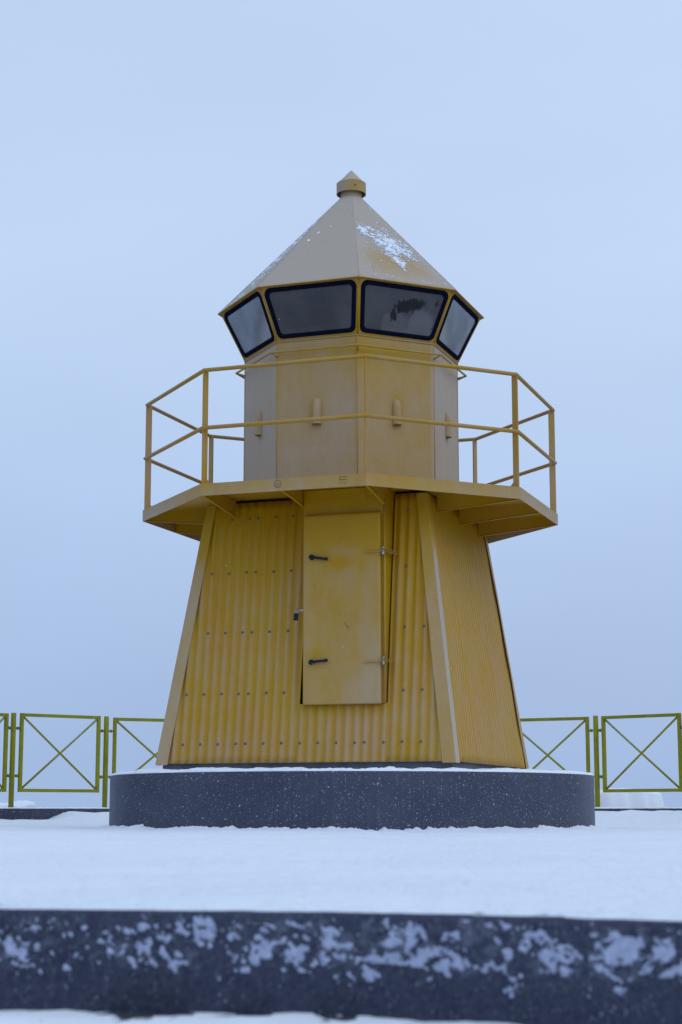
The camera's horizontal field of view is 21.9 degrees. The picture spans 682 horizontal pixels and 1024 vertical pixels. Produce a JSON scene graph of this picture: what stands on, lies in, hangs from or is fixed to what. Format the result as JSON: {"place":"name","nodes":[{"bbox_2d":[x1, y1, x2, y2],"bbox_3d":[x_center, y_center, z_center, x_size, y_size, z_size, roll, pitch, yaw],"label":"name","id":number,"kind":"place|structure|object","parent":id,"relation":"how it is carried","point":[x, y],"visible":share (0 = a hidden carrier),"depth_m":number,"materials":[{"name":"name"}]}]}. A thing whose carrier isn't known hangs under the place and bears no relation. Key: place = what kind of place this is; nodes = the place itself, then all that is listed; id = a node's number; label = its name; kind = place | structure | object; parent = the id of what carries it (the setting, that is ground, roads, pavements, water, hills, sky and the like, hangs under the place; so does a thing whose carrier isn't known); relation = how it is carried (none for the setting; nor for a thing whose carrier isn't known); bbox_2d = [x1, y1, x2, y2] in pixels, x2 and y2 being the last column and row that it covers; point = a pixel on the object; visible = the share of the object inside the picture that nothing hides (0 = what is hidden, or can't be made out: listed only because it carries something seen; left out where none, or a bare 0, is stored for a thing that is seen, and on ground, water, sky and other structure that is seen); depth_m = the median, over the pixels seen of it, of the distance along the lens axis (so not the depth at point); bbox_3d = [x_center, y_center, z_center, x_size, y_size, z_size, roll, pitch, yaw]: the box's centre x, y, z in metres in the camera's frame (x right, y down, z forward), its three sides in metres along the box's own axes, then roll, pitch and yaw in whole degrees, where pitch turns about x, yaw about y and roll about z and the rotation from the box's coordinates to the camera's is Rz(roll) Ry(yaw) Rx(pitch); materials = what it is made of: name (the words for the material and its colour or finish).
{"place":"outdoors","nodes":[
{"label":"outdoors","id":0,"kind":"place"},
{"bbox_2d":[0,1010,511,1023],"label":"ground","id":1,"kind":"structure","parent":0,"point":[44,1017],"depth_m":2.76,"materials":[{"name":"white snow"}]},
{"bbox_2d":[0,904,681,1023],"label":"concrete step","id":2,"kind":"object","parent":1,"relation":"on","point":[583,992],"visible":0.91,"depth_m":2.80,"materials":[{"name":"grey concrete"}]},
{"bbox_2d":[0,915,681,997],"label":"step snow","id":3,"kind":"structure","parent":2,"relation":"on","point":[626,948],"depth_m":2.77,"materials":[{"name":"white snow"}]},
{"bbox_2d":[232,198,340,303],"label":"roof snow","id":4,"kind":"structure","parent":0,"point":[279,257],"depth_m":17.32,"materials":[{"name":"white snow"}]},
{"bbox_2d":[0,810,681,924],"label":"terrace","id":5,"kind":"structure","parent":0,"point":[631,869],"depth_m":4.82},
{"bbox_2d":[0,809,681,819],"bbox_3d":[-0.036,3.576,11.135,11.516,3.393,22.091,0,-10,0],"label":"concrete kerb","id":6,"kind":"structure","parent":5,"relation":"on","point":[29,814],"depth_m":20.49,"materials":[{"name":"grey concrete"}]},
{"bbox_2d":[0,713,681,808],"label":"metal fence","id":7,"kind":"object","parent":6,"relation":"on","point":[11,775],"visible":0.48,"depth_m":21.12,"materials":[{"name":"green metal"}]},
{"bbox_2d":[0,807,681,808],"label":"kerb snow","id":8,"kind":"structure","parent":6,"relation":"on","point":[108,807],"depth_m":20.88,"materials":[{"name":"white snow"}]},
{"bbox_2d":[109,771,594,830],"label":"concrete plinth","id":9,"kind":"structure","parent":5,"relation":"on","point":[379,800],"depth_m":14.68,"materials":[{"name":"grey concrete"}]},
{"bbox_2d":[143,171,557,772],"bbox_3d":[0.103,-0.446,17.250,3.751,6.076,3.753,-3,-10,19],"label":"lighthouse","id":10,"kind":"object","parent":9,"relation":"on","point":[355,522],"visible":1,"depth_m":16.14,"materials":[{"name":"yellow paint"}]},
{"bbox_2d":[222,289,275,359],"bbox_3d":[-0.869,-1.789,17.013,0.232,0.481,0.986,5,-11,-25],"label":"window","id":11,"kind":"structure","parent":10,"relation":"in","point":[248,322],"depth_m":17.00,"materials":[{"name":"glass"}]},
{"bbox_2d":[293,609,298,620],"bbox_3d":[-0.401,0.917,15.717,0.043,0.100,0.022,-3,-10,18],"label":"padlock","id":12,"kind":"object","parent":10,"relation":"hanging from","point":[295,618],"visible":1,"depth_m":15.71,"materials":[{"name":"black metal"}]},
{"bbox_2d":[261,278,357,340],"bbox_3d":[-0.259,-1.882,16.468,0.986,0.481,0.232,-3,-10,19],"label":"window","id":13,"kind":"structure","parent":10,"relation":"in","point":[327,308],"depth_m":16.46,"materials":[{"name":"glass"}]},
{"bbox_2d":[296,512,396,704],"bbox_3d":[0.046,0.865,15.675,0.880,1.693,0.277,-3,-10,18],"label":"door","id":14,"kind":"structure","parent":10,"relation":"in","point":[343,661],"depth_m":15.58,"materials":[{"name":"yellow paint"}]},
{"bbox_2d":[358,278,451,342],"bbox_3d":[0.563,-1.875,16.508,0.986,0.481,0.232,5,-11,-25],"label":"window","id":15,"kind":"structure","parent":10,"relation":"in","point":[386,309],"depth_m":16.50,"materials":[{"name":"glass"}]},
{"bbox_2d":[435,292,479,362],"bbox_3d":[1.116,-1.773,17.109,0.232,0.481,0.986,-3,-10,19],"label":"window","id":16,"kind":"structure","parent":10,"relation":"in","point":[459,322],"depth_m":17.10,"materials":[{"name":"glass"}]},
{"bbox_2d":[111,766,592,775],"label":"plinth snow","id":17,"kind":"structure","parent":9,"relation":"on","point":[227,769],"depth_m":14.83,"materials":[{"name":"white snow"}]},
{"bbox_2d":[90,824,620,831],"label":"snow ridge","id":18,"kind":"structure","parent":5,"relation":"on","point":[333,828],"depth_m":14.66,"materials":[{"name":"white snow"}]},
{"bbox_2d":[0,0,681,808],"label":"sky","id":19,"kind":"structure","parent":0,"point":[515,146],"materials":[{"name":"blue"}]},
{"bbox_2d":[355,198,448,284],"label":"roof snow","id":20,"kind":"structure","parent":0,"point":[385,239],"depth_m":16.94,"materials":[{"name":"white snow"}]},
{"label":"shore","id":21,"kind":"structure","parent":0,"visible":0},
{"bbox_2d":[0,800,35,808],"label":"snow heap","id":22,"kind":"object","parent":21,"relation":"on","point":[19,803],"visible":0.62,"depth_m":21.68,"materials":[{"name":"white snow"}]},
{"bbox_2d":[594,788,663,808],"bbox_3d":[2.878,4.091,22.691,2.865,1.056,1.308,0,-10,0],"label":"snow heap","id":23,"kind":"object","parent":21,"relation":"on","point":[630,800],"visible":0.09,"depth_m":22.38,"materials":[{"name":"white snow"}]}
]}

